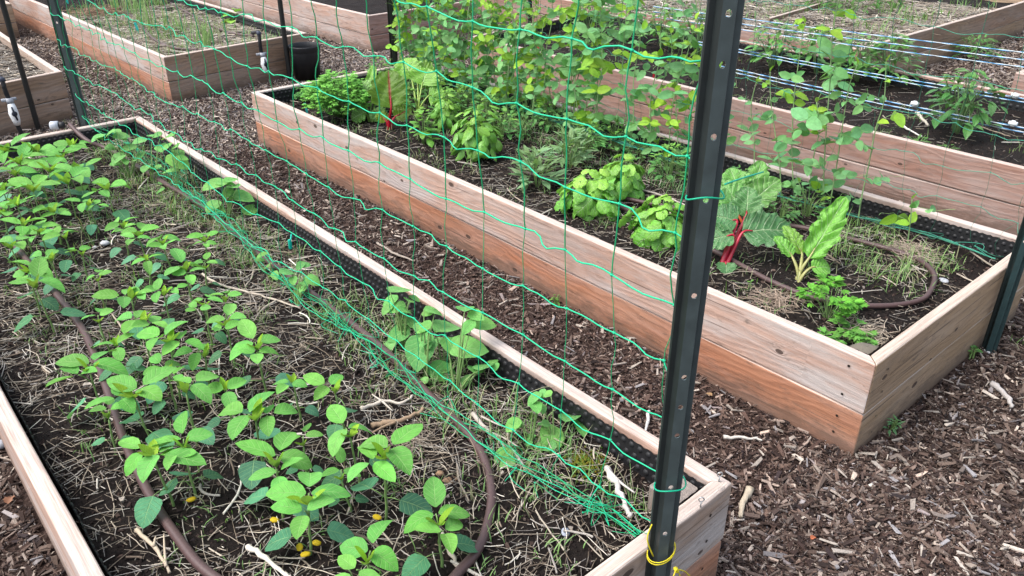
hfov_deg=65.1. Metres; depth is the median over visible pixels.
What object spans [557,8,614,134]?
pea vine
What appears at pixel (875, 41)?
twine line
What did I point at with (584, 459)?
moss patch
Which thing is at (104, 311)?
soybean seedling
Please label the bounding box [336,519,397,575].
soybean seedling
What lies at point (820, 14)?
straw mulch
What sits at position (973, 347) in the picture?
clover sprig
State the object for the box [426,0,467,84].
pea vine
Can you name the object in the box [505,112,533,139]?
herb tuft
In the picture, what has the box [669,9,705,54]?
pepper plant
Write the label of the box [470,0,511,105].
pea vine
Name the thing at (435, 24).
pea vine
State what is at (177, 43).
straw mulch
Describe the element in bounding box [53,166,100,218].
soybean seedling
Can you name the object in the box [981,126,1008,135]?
dry stick
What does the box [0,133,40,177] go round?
soybean seedling
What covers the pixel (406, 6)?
pea vine
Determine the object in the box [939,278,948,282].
stone
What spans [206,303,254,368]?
soybean seedling
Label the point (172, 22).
onion clump
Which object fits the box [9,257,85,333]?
soybean seedling
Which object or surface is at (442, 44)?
pea vine
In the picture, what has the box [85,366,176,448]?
soybean seedling
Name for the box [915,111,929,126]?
dry stick
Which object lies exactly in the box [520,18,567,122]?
pea vine
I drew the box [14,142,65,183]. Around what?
soybean seedling
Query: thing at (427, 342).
pole bean plant
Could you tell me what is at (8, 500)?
dry leaf
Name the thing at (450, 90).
leafy green
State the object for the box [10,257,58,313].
soybean seedling
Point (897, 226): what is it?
trellis net
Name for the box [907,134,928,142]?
young weed
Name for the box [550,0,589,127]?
pea vine
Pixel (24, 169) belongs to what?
soybean seedling
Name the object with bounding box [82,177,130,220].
soybean seedling
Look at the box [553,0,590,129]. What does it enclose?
pea vine
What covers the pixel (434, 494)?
soybean seedling
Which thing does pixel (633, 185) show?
lettuce leaf basil
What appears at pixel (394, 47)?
pea vine
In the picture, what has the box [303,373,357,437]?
soybean seedling
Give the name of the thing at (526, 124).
grass weeds
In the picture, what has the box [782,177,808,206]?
pea vine
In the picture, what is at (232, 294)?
soybean seedling
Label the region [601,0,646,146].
pea vine
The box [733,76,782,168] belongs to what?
pea vine
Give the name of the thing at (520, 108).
leafy green
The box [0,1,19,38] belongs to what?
raised bed
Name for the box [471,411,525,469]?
dry stick
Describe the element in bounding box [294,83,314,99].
parsley plant
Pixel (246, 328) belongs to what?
soybean seedling
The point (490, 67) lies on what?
pea vine
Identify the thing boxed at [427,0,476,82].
pea vine
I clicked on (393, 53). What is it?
net post
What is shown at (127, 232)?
soybean seedling
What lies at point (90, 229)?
soybean seedling
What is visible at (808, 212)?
herb tuft
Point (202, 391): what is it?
soybean seedling
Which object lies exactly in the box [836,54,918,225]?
pea vine
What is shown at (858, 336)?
parsley plant
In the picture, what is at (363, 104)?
leafy green
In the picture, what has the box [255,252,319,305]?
pole bean plant
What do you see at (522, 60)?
pea vine
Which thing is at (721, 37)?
net post
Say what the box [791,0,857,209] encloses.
pea vine
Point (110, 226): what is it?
soybean seedling
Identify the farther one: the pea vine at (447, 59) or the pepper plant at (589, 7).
the pepper plant at (589, 7)
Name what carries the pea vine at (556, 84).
on the soil at (810, 324)
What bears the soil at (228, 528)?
in the raised bed at (698, 534)
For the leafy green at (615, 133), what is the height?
0.186 m
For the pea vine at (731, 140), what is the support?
on the soil at (810, 324)
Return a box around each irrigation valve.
[0,76,20,125]
[251,30,267,72]
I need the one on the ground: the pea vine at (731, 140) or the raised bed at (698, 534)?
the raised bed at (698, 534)
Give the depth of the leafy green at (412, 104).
4.83 m
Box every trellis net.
[50,0,700,536]
[398,0,1023,258]
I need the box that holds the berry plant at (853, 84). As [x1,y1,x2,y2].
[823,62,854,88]
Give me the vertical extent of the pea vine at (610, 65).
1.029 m
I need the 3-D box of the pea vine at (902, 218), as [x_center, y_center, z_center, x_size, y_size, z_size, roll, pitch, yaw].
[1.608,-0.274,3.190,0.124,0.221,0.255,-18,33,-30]
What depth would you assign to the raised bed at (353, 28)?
7.94 m
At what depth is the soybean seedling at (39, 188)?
3.45 m
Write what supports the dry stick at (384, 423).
on the soil at (228, 528)
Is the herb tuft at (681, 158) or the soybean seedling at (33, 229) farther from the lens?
the herb tuft at (681, 158)
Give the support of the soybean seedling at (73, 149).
on the soil at (228, 528)
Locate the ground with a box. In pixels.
[0,0,1023,575]
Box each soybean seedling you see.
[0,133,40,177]
[0,166,45,204]
[0,182,35,225]
[0,194,49,238]
[0,199,26,243]
[0,216,55,258]
[0,235,43,288]
[4,142,54,195]
[8,174,70,220]
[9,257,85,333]
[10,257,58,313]
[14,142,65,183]
[19,220,69,264]
[27,156,82,202]
[30,249,71,294]
[31,202,73,244]
[33,169,67,211]
[40,146,89,186]
[42,226,90,272]
[46,349,139,421]
[53,138,94,169]
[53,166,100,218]
[64,198,108,234]
[65,245,98,281]
[71,158,101,202]
[81,308,123,354]
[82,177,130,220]
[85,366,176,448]
[86,269,116,307]
[89,399,130,453]
[91,285,155,339]
[94,333,145,380]
[104,217,145,257]
[115,310,167,373]
[118,437,206,527]
[121,222,168,264]
[131,254,169,286]
[136,278,187,324]
[137,321,203,403]
[143,353,195,414]
[146,234,188,273]
[154,411,223,501]
[163,248,215,305]
[169,370,218,445]
[173,343,218,384]
[185,294,226,349]
[186,230,225,271]
[190,252,221,290]
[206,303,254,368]
[207,377,251,427]
[210,290,241,328]
[218,391,297,489]
[229,319,292,400]
[235,432,318,522]
[265,472,354,556]
[273,373,318,421]
[286,423,323,473]
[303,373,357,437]
[321,404,393,484]
[322,447,368,511]
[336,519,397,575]
[347,424,432,519]
[401,476,477,575]
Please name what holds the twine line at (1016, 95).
attached to the raised bed at (1002, 199)
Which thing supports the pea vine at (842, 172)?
on the soil at (810, 324)
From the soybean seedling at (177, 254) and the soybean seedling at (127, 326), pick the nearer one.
the soybean seedling at (127, 326)
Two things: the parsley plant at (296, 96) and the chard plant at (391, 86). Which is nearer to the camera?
the chard plant at (391, 86)
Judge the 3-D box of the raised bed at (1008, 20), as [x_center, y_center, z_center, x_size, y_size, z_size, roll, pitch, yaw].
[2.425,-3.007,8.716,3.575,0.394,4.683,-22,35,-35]
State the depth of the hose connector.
4.24 m
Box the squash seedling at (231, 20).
[221,8,242,23]
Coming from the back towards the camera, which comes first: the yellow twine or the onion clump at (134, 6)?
the onion clump at (134, 6)
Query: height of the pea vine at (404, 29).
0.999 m
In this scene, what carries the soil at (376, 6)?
in the raised bed at (353, 28)
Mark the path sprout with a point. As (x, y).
(556, 300)
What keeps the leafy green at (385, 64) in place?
on the soil at (810, 324)
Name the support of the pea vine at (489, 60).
on the soil at (810, 324)
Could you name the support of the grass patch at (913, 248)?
on the soil at (810, 324)
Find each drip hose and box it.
[4,123,495,575]
[111,0,198,50]
[170,2,254,36]
[518,169,937,308]
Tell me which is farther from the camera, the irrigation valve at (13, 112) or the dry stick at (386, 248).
the irrigation valve at (13, 112)
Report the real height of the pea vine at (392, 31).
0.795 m
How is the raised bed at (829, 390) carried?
on the ground
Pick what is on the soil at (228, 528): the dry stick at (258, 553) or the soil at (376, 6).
the dry stick at (258, 553)
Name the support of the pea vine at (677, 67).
on the soil at (810, 324)
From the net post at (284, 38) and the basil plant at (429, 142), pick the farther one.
the net post at (284, 38)
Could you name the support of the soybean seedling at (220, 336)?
on the soil at (228, 528)
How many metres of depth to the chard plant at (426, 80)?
4.85 m
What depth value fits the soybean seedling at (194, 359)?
2.26 m
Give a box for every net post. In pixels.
[0,0,40,130]
[46,0,89,126]
[277,0,291,81]
[386,0,397,65]
[527,0,531,23]
[645,0,744,575]
[980,216,1023,354]
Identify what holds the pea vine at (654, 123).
on the soil at (810, 324)
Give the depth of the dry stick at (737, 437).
2.48 m
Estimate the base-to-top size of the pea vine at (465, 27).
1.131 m
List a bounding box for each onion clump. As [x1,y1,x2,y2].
[102,0,122,10]
[115,0,148,15]
[132,1,164,31]
[147,0,167,5]
[164,12,198,30]
[182,14,228,47]
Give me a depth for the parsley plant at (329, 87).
4.65 m
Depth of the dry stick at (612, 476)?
1.94 m
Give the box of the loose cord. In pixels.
[724,171,763,184]
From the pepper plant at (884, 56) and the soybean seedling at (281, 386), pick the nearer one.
the soybean seedling at (281, 386)
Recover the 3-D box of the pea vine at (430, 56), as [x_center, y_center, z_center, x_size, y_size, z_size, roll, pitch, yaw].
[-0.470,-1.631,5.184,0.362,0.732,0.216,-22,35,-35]
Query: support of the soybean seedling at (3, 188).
on the soil at (228, 528)
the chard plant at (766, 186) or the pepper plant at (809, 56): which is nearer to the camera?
the chard plant at (766, 186)
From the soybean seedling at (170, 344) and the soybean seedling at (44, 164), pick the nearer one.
the soybean seedling at (170, 344)
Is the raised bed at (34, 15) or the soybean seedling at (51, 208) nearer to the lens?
the soybean seedling at (51, 208)
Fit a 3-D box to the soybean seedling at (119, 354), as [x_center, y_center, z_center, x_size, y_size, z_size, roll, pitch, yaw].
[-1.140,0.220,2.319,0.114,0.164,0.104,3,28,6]
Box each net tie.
[653,476,686,491]
[685,189,724,200]
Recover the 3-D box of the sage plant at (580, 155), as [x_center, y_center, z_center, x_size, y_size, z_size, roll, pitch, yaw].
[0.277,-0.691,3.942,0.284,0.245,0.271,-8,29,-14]
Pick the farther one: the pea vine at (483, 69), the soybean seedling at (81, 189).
the pea vine at (483, 69)
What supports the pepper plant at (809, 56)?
on the soil at (1016, 154)
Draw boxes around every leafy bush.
[800,0,844,5]
[821,0,880,13]
[860,0,904,7]
[950,34,1005,59]
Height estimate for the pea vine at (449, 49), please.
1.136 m
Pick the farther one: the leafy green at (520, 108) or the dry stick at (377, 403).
the leafy green at (520, 108)
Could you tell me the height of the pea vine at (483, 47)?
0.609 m
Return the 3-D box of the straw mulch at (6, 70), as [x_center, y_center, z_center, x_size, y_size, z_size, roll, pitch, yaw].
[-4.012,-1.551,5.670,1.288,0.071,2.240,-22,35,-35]
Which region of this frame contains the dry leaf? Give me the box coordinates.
[3,495,14,503]
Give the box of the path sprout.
[549,294,559,305]
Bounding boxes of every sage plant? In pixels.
[510,145,568,192]
[541,122,597,167]
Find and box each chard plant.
[350,78,385,122]
[365,58,444,115]
[367,70,411,129]
[703,160,780,235]
[713,187,790,273]
[774,196,848,282]
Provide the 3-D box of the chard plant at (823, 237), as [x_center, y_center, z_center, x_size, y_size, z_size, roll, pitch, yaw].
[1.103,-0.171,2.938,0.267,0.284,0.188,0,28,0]
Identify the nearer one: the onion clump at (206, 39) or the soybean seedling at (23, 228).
the soybean seedling at (23, 228)
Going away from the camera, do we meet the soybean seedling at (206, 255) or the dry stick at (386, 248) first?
the soybean seedling at (206, 255)
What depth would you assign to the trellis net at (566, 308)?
2.01 m
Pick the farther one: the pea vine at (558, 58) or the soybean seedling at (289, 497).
the pea vine at (558, 58)
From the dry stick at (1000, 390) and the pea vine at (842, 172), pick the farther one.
the pea vine at (842, 172)
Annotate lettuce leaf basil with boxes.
[554,169,621,220]
[593,153,645,201]
[618,194,684,255]
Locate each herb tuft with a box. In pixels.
[457,81,481,102]
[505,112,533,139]
[568,117,594,138]
[582,107,605,126]
[622,136,653,161]
[663,142,690,171]
[766,194,804,224]
[779,186,829,217]
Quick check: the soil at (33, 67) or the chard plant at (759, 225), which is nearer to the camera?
the chard plant at (759, 225)
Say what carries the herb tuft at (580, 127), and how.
on the soil at (810, 324)
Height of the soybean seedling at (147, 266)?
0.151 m
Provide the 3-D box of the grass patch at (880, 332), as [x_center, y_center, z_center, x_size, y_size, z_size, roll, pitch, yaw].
[1.142,0.127,2.606,0.245,0.047,0.232,-22,35,-35]
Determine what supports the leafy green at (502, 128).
on the soil at (810, 324)
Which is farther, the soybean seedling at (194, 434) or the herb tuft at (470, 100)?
the herb tuft at (470, 100)
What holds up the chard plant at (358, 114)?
on the soil at (810, 324)
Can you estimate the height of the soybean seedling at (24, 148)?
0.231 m
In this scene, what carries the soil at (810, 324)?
in the raised bed at (829, 390)
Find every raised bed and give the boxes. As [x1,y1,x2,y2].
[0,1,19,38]
[0,32,72,135]
[0,116,731,575]
[9,0,307,102]
[199,0,473,51]
[251,66,1023,455]
[472,12,1023,234]
[475,0,1023,71]
[1010,70,1023,93]
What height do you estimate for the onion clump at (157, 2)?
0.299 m
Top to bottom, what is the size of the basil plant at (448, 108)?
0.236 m
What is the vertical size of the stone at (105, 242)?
0.024 m
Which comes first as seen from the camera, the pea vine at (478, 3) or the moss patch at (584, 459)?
the moss patch at (584, 459)
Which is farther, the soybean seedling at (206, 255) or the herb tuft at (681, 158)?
the herb tuft at (681, 158)
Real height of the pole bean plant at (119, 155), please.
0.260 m
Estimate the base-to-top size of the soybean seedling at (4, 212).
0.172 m
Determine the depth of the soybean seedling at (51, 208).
3.16 m
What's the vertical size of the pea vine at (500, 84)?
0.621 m
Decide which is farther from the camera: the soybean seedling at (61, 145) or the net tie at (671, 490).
the soybean seedling at (61, 145)
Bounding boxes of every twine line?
[653,6,1023,67]
[694,63,1023,132]
[698,41,1023,102]
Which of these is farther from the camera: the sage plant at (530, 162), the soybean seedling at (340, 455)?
the sage plant at (530, 162)
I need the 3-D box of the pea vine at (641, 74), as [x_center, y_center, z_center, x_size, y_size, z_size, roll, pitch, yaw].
[0.719,-0.954,3.972,0.365,0.682,0.205,14,31,25]
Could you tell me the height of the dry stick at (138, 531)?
0.016 m
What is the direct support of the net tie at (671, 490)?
attached to the net post at (721, 37)
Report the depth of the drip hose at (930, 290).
2.98 m
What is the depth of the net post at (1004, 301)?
2.83 m
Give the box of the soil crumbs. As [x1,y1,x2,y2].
[0,0,1023,575]
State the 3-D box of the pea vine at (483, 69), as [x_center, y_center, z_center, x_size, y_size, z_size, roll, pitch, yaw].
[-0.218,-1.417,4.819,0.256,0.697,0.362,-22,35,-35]
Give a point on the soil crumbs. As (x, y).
(178, 510)
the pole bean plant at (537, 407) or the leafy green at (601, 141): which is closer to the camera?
the pole bean plant at (537, 407)
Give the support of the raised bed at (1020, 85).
on the ground
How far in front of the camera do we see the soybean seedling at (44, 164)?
3.50 m
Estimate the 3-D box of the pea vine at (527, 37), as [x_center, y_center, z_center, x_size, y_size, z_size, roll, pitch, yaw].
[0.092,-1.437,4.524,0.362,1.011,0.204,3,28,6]
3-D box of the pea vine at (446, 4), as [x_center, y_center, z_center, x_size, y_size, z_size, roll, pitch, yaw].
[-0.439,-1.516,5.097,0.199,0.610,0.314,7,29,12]
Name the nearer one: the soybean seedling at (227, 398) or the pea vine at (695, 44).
the soybean seedling at (227, 398)
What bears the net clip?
hanging from the trellis net at (566, 308)
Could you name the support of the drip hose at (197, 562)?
on the soil at (228, 528)
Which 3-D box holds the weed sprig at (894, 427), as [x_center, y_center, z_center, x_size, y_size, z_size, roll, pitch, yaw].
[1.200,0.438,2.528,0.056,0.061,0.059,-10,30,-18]
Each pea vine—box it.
[384,1,413,69]
[385,0,429,57]
[389,1,412,61]
[391,0,433,59]
[392,8,415,58]
[393,0,432,67]
[403,0,433,60]
[406,0,435,88]
[412,3,457,66]
[417,4,455,69]
[418,0,442,67]
[422,0,457,85]
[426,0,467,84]
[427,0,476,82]
[428,0,455,86]
[438,0,475,92]
[439,2,477,88]
[444,0,501,103]
[446,2,487,97]
[450,1,481,97]
[459,0,504,103]
[469,0,515,105]
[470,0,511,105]
[474,0,499,99]
[477,11,524,99]
[481,2,526,112]
[485,0,518,106]
[485,0,533,117]
[488,13,542,117]
[489,7,529,105]
[493,0,542,102]
[501,1,557,120]
[509,0,561,120]
[516,0,551,109]
[520,0,555,121]
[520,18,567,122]
[521,0,565,124]
[540,1,601,125]
[547,23,600,125]
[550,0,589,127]
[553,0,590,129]
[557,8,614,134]
[575,0,617,138]
[576,0,625,132]
[576,1,610,128]
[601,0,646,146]
[615,0,651,152]
[620,26,687,156]
[632,0,678,163]
[647,12,703,165]
[657,0,698,167]
[663,0,703,139]
[698,53,738,146]
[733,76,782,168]
[757,66,802,198]
[773,16,828,205]
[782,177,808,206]
[789,97,827,200]
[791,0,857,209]
[801,56,881,205]
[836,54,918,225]
[879,193,954,242]
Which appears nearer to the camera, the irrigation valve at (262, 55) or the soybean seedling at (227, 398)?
the soybean seedling at (227, 398)
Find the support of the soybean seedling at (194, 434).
on the soil at (228, 528)
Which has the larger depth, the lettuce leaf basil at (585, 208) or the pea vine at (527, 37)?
the pea vine at (527, 37)
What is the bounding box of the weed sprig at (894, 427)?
[883,414,905,435]
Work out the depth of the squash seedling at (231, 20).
7.47 m
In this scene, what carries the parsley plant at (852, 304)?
on the soil at (810, 324)
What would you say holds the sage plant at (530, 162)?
on the soil at (810, 324)
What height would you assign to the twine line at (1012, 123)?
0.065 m
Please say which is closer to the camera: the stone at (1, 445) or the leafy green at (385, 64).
the stone at (1, 445)
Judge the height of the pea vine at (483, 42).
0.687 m
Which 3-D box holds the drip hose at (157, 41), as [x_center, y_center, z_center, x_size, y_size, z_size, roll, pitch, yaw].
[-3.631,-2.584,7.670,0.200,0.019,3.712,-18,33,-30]
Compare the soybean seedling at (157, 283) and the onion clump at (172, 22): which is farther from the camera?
the onion clump at (172, 22)
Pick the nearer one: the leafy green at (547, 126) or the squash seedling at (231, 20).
the leafy green at (547, 126)
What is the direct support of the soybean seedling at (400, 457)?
on the soil at (228, 528)
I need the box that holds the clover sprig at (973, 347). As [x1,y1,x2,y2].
[968,345,982,358]
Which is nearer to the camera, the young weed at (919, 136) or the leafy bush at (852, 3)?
the young weed at (919, 136)
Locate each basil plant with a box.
[409,106,441,147]
[426,90,462,130]
[450,101,502,161]
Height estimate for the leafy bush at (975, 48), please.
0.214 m
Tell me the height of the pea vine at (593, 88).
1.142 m
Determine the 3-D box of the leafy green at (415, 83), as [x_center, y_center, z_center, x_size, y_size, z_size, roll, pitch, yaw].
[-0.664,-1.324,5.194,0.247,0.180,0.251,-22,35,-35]
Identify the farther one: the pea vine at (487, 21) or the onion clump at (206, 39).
the onion clump at (206, 39)
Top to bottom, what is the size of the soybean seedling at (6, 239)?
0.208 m
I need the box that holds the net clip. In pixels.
[288,234,291,249]
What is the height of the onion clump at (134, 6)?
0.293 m
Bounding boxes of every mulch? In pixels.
[0,43,62,80]
[62,5,131,18]
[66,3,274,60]
[588,0,998,47]
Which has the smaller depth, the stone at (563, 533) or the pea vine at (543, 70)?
the stone at (563, 533)
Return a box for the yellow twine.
[646,524,689,575]
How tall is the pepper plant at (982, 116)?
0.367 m
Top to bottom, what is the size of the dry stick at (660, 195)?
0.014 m
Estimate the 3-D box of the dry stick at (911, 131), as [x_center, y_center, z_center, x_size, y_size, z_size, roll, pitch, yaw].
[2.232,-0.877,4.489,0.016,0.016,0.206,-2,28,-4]
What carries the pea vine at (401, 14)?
on the soil at (810, 324)
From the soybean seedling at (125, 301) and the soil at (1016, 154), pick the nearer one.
the soybean seedling at (125, 301)
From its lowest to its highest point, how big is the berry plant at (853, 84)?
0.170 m
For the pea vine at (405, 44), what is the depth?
5.26 m
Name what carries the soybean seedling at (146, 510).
on the soil at (228, 528)
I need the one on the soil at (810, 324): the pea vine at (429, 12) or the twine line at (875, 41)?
the pea vine at (429, 12)
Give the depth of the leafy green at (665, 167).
3.82 m
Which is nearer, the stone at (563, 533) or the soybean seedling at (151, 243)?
the stone at (563, 533)
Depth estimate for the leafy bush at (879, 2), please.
7.87 m
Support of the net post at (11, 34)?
on the ground
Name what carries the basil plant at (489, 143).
on the soil at (810, 324)
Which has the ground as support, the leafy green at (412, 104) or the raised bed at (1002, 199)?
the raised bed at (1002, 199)
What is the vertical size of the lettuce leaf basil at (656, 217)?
0.209 m
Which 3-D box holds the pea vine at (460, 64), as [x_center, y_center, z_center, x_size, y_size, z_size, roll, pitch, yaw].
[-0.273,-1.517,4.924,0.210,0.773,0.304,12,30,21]
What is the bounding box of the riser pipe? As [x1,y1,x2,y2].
[16,125,25,136]
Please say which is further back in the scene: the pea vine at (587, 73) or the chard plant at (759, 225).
the pea vine at (587, 73)
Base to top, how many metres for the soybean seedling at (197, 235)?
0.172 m
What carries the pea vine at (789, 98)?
on the soil at (810, 324)
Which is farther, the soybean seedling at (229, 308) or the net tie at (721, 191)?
the soybean seedling at (229, 308)
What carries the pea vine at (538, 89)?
on the soil at (810, 324)
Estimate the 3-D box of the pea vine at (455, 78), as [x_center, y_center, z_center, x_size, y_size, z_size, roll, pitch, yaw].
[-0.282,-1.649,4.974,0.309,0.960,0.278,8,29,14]
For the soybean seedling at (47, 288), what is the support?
on the soil at (228, 528)
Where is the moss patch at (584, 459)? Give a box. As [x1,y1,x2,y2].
[557,446,609,484]
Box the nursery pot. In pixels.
[288,42,319,80]
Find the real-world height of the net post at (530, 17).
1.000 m
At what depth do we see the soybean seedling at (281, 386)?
2.14 m
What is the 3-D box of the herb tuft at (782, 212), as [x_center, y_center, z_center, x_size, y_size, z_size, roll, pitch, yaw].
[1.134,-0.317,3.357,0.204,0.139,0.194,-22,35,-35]
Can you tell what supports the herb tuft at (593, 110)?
on the soil at (810, 324)
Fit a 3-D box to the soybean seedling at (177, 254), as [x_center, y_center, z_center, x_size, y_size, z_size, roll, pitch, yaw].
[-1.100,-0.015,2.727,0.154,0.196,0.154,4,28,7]
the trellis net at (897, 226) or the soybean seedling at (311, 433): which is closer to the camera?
the soybean seedling at (311, 433)
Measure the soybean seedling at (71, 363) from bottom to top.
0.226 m
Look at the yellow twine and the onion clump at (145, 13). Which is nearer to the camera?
the yellow twine
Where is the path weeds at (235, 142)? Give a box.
[39,66,1023,349]
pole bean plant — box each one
[91,129,189,193]
[202,177,256,221]
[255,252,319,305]
[381,286,498,392]
[494,389,587,467]
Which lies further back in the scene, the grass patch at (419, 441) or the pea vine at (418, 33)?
the pea vine at (418, 33)
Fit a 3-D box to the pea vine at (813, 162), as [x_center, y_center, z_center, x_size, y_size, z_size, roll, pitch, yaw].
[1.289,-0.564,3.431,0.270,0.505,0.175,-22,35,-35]
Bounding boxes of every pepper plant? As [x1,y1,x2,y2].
[563,0,612,33]
[604,0,646,38]
[635,4,691,47]
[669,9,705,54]
[744,19,807,68]
[782,24,850,73]
[821,31,897,81]
[859,32,923,86]
[924,68,1007,139]
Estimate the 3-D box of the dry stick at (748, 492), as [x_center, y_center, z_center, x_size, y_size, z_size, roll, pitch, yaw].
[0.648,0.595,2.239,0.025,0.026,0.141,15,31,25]
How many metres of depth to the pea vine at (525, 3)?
4.58 m
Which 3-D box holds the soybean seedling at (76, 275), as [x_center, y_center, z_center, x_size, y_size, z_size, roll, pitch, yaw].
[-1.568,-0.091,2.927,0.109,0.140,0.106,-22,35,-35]
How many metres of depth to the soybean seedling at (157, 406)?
2.20 m
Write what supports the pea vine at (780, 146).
on the soil at (810, 324)
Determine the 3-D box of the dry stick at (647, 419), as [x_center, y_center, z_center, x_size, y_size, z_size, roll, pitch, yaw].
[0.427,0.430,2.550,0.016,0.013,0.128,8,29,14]
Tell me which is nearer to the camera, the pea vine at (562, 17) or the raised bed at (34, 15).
the pea vine at (562, 17)
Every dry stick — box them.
[134,527,170,573]
[201,273,300,320]
[245,544,290,575]
[360,394,413,410]
[371,407,424,432]
[376,242,414,261]
[437,525,456,566]
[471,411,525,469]
[604,465,634,518]
[643,190,684,204]
[645,410,650,430]
[723,435,761,440]
[738,485,753,517]
[904,125,921,136]
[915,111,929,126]
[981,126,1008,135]
[989,381,1013,407]
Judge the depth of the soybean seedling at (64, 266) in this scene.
2.97 m
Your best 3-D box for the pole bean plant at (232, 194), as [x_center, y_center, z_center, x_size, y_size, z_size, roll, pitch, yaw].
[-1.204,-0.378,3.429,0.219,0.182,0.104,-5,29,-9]
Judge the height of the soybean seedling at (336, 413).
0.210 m
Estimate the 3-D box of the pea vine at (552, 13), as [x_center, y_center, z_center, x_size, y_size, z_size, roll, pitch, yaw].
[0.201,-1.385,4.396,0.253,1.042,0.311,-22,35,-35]
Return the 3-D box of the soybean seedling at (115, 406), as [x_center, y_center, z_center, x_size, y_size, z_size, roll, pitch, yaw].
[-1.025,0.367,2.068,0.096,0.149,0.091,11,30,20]
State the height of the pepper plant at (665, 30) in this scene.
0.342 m
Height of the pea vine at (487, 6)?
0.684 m
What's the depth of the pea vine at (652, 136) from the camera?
3.77 m
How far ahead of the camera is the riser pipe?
5.12 m
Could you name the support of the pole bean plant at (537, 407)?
on the soil at (228, 528)
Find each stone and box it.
[0,440,4,448]
[100,240,109,245]
[561,528,569,536]
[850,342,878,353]
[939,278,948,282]
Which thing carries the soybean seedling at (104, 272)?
on the soil at (228, 528)
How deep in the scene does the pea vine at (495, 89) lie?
4.62 m
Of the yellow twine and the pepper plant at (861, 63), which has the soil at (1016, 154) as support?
the pepper plant at (861, 63)
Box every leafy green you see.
[345,91,377,112]
[365,57,393,72]
[383,89,417,111]
[407,79,427,95]
[416,76,452,102]
[426,87,465,116]
[448,84,481,114]
[468,93,506,122]
[486,108,524,140]
[506,91,547,120]
[530,99,565,131]
[573,121,614,152]
[592,115,633,151]
[648,142,689,182]
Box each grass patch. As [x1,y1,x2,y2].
[381,416,443,468]
[734,277,814,317]
[826,311,899,346]
[874,233,946,270]
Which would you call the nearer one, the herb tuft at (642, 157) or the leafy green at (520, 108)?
the herb tuft at (642, 157)
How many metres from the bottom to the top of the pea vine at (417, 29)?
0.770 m
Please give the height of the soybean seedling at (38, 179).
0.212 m
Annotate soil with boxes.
[0,41,44,80]
[0,136,651,575]
[287,79,998,345]
[311,0,432,14]
[507,22,1023,165]
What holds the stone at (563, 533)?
on the soil at (228, 528)
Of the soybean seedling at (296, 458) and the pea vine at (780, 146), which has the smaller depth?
the soybean seedling at (296, 458)
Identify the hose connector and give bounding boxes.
[49,121,64,129]
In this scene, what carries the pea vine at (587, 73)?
on the soil at (810, 324)
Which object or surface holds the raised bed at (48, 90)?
on the ground
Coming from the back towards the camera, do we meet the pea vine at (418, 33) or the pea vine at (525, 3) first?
the pea vine at (418, 33)
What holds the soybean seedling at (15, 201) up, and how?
on the soil at (228, 528)
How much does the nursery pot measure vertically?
0.276 m
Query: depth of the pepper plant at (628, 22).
6.64 m
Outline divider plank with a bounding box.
[768,1,828,21]
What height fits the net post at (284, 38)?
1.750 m
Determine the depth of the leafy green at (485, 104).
4.64 m
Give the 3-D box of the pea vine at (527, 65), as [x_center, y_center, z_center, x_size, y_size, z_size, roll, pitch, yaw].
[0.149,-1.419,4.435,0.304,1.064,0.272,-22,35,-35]
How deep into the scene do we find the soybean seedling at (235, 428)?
1.92 m
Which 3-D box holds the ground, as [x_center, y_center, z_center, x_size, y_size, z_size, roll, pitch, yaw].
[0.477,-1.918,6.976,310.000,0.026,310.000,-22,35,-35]
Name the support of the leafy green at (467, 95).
on the soil at (810, 324)
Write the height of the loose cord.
0.066 m
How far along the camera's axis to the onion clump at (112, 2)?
8.12 m
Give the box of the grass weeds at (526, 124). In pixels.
[0,0,1023,575]
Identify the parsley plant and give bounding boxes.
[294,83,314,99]
[300,69,372,117]
[795,273,868,319]
[817,316,878,345]
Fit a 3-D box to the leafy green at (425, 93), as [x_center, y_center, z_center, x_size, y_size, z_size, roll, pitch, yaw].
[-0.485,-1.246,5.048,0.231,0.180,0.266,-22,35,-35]
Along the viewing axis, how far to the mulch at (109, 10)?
7.84 m
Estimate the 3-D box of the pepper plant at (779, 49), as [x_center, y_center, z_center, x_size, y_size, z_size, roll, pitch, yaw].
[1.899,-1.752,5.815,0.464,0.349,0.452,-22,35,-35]
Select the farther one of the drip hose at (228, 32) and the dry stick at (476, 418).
the drip hose at (228, 32)

